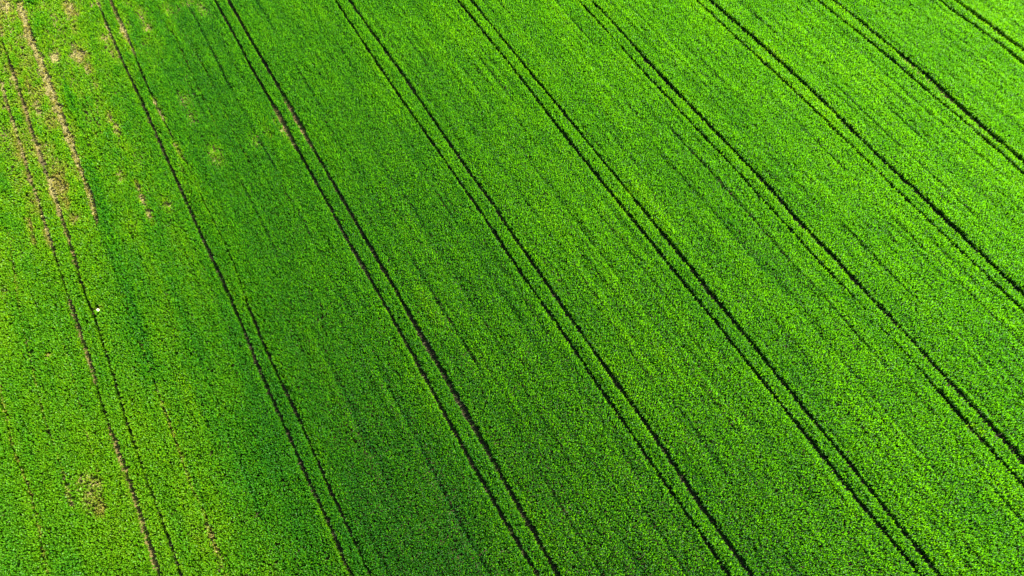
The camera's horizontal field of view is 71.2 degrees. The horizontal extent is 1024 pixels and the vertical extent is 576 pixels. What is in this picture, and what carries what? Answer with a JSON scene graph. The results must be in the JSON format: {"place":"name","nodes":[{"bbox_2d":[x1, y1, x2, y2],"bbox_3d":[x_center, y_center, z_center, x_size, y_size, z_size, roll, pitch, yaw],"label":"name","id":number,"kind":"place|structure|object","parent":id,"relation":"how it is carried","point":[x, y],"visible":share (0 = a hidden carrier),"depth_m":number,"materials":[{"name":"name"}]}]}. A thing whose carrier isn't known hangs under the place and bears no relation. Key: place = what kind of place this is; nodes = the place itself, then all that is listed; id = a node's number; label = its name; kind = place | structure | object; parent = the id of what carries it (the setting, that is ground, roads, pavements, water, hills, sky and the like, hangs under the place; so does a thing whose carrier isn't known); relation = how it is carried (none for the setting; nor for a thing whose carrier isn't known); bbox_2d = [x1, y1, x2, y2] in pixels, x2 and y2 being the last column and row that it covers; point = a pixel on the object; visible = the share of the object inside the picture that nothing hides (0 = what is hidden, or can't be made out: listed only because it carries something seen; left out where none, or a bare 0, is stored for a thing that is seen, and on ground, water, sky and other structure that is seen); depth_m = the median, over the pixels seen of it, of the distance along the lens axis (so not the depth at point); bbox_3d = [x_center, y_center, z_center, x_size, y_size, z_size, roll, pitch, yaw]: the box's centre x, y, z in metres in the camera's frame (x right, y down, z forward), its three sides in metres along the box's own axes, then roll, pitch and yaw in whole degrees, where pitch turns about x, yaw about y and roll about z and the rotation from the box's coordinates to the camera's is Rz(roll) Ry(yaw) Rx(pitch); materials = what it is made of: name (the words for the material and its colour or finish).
{"place":"outdoors","nodes":[
{"label":"outdoors","id":0,"kind":"place"},
{"bbox_2d":[0,0,1023,575],"bbox_3d":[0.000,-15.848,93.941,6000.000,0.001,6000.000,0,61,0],"label":"field soil","id":1,"kind":"structure","parent":0,"point":[548,482],"depth_m":80.02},
{"bbox_2d":[0,83,158,575],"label":"crop strip","id":2,"kind":"object","parent":1,"relation":"on","point":[30,417],"visible":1,"depth_m":75.80,"materials":[{"name":"green plant"}]},
{"bbox_2d":[0,78,162,575],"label":"wheel track","id":3,"kind":"structure","parent":1,"relation":"on","point":[153,560],"depth_m":77.74,"materials":[{"name":"soil"}]},
{"bbox_2d":[0,32,178,575],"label":"crop ridge","id":4,"kind":"structure","parent":1,"relation":"on","point":[115,414],"depth_m":80.96,"materials":[{"name":"green plant"}]},
{"bbox_2d":[1,29,184,575],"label":"wheel track","id":5,"kind":"structure","parent":1,"relation":"on","point":[24,107],"depth_m":88.71,"materials":[{"name":"soil"}]},
{"bbox_2d":[0,0,293,569],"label":"straw litter","id":6,"kind":"object","parent":1,"relation":"on","point":[42,57],"visible":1,"depth_m":98.73,"materials":[{"name":"beige plant"}]},
{"bbox_2d":[0,0,351,575],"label":"crop strip","id":7,"kind":"object","parent":1,"relation":"on","point":[115,284],"visible":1,"depth_m":81.84,"materials":[{"name":"green plant"}]},
{"bbox_2d":[97,0,353,575],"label":"wheel track","id":8,"kind":"structure","parent":1,"relation":"on","point":[289,436],"depth_m":82.01,"materials":[{"name":"soil"}]},
{"bbox_2d":[97,0,370,575],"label":"crop ridge","id":9,"kind":"structure","parent":1,"relation":"on","point":[238,296],"depth_m":84.45,"materials":[{"name":"green plant"}]},
{"bbox_2d":[109,0,371,574],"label":"wheel track","id":10,"kind":"structure","parent":1,"relation":"on","point":[295,411],"depth_m":78.36,"materials":[{"name":"soil"}]},
{"bbox_2d":[113,0,535,575],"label":"crop strip","id":11,"kind":"object","parent":1,"relation":"on","point":[168,87],"visible":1,"depth_m":83.48,"materials":[{"name":"green plant"}]},
{"bbox_2d":[214,0,539,575],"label":"wheel track","id":12,"kind":"structure","parent":1,"relation":"on","point":[369,277],"depth_m":82.32,"materials":[{"name":"soil"}]},
{"bbox_2d":[215,0,554,575],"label":"crop ridge","id":13,"kind":"structure","parent":1,"relation":"on","point":[262,74],"depth_m":83.03,"materials":[{"name":"green plant"}]},
{"bbox_2d":[227,0,560,575],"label":"wheel track","id":14,"kind":"structure","parent":1,"relation":"on","point":[463,407],"depth_m":81.62,"materials":[{"name":"soil"}]},
{"bbox_2d":[230,0,726,575],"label":"crop strip","id":15,"kind":"object","parent":1,"relation":"on","point":[252,22],"visible":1,"depth_m":83.81,"materials":[{"name":"green plant"}]},
{"bbox_2d":[335,0,728,575],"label":"wheel track","id":16,"kind":"structure","parent":1,"relation":"on","point":[646,457],"depth_m":81.76,"materials":[{"name":"soil"}]},
{"bbox_2d":[335,0,749,575],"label":"crop ridge","id":17,"kind":"structure","parent":1,"relation":"on","point":[356,21],"depth_m":83.52,"materials":[{"name":"green plant"}]},
{"bbox_2d":[348,0,752,575],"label":"wheel track","id":18,"kind":"structure","parent":1,"relation":"on","point":[688,489],"depth_m":80.85,"materials":[{"name":"soil"}]},
{"bbox_2d":[351,0,919,575],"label":"crop strip","id":19,"kind":"object","parent":1,"relation":"on","point":[437,10],"visible":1,"depth_m":83.24,"materials":[{"name":"green plant"}]},
{"bbox_2d":[457,0,917,573],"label":"wheel track","id":20,"kind":"structure","parent":1,"relation":"on","point":[817,450],"depth_m":82.25,"materials":[{"name":"soil"}]},
{"bbox_2d":[458,0,936,575],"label":"crop ridge","id":21,"kind":"structure","parent":1,"relation":"on","point":[828,450],"depth_m":83.34,"materials":[{"name":"green plant"}]},
{"bbox_2d":[470,0,938,575],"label":"wheel track","id":22,"kind":"structure","parent":1,"relation":"on","point":[782,384],"depth_m":81.95,"materials":[{"name":"soil"}]},
{"bbox_2d":[472,0,1023,575],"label":"crop strip","id":23,"kind":"object","parent":1,"relation":"on","point":[614,156],"visible":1,"depth_m":83.55,"materials":[{"name":"green plant"}]},
{"bbox_2d":[576,0,1023,486],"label":"crop ridge","id":24,"kind":"structure","parent":1,"relation":"on","point":[815,250],"depth_m":86.34,"materials":[{"name":"green plant"}]},
{"bbox_2d":[577,1,1023,489],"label":"wheel track","id":25,"kind":"structure","parent":1,"relation":"on","point":[969,427],"depth_m":81.67,"materials":[{"name":"soil"}]},
{"bbox_2d":[587,0,1023,466],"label":"wheel track","id":26,"kind":"structure","parent":1,"relation":"on","point":[997,434],"depth_m":85.68,"materials":[{"name":"soil"}]},
{"bbox_2d":[590,0,1023,460],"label":"crop strip","id":27,"kind":"object","parent":1,"relation":"on","point":[706,20],"visible":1,"depth_m":90.30,"materials":[{"name":"green plant"}]},
{"bbox_2d":[693,0,1023,312],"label":"wheel track","id":28,"kind":"structure","parent":1,"relation":"on","point":[864,161],"depth_m":95.06,"materials":[{"name":"soil"}]},
{"bbox_2d":[697,0,1023,311],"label":"crop ridge","id":29,"kind":"structure","parent":1,"relation":"on","point":[847,135],"depth_m":94.37,"materials":[{"name":"green plant"}]},
{"bbox_2d":[706,0,1023,298],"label":"wheel track","id":30,"kind":"structure","parent":1,"relation":"on","point":[905,182],"depth_m":93.24,"materials":[{"name":"soil"}]},
{"bbox_2d":[710,0,1023,293],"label":"crop strip","id":31,"kind":"object","parent":1,"relation":"on","point":[967,134],"visible":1,"depth_m":97.05,"materials":[{"name":"green plant"}]},
{"bbox_2d":[817,1,1022,176],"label":"wheel track","id":32,"kind":"structure","parent":1,"relation":"on","point":[932,97],"depth_m":101.47,"materials":[{"name":"soil"}]},
{"bbox_2d":[817,0,1023,173],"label":"crop ridge","id":33,"kind":"structure","parent":1,"relation":"on","point":[837,11],"depth_m":101.51,"materials":[{"name":"green plant"}]},
{"bbox_2d":[831,0,1023,164],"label":"wheel track","id":34,"kind":"structure","parent":1,"relation":"on","point":[947,96],"depth_m":100.69,"materials":[{"name":"soil"}]},
{"bbox_2d":[834,0,1023,163],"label":"crop strip","id":35,"kind":"object","parent":1,"relation":"on","point":[956,61],"visible":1,"depth_m":103.12,"materials":[{"name":"green plant"}]},
{"bbox_2d":[938,0,1021,63],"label":"wheel track","id":36,"kind":"structure","parent":1,"relation":"on","point":[982,33],"depth_m":106.13,"materials":[{"name":"soil"}]},
{"bbox_2d":[939,0,1023,64],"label":"crop ridge","id":37,"kind":"structure","parent":1,"relation":"on","point":[982,26],"depth_m":106.28,"materials":[{"name":"green plant"}]},
{"bbox_2d":[954,3,1021,50],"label":"wheel track","id":38,"kind":"structure","parent":1,"relation":"on","point":[986,24],"depth_m":107.30,"materials":[{"name":"soil"}]},
{"bbox_2d":[954,0,1023,50],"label":"crop strip","id":39,"kind":"object","parent":1,"relation":"on","point":[1012,29],"visible":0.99,"depth_m":107.60,"materials":[{"name":"green plant"}]}
]}

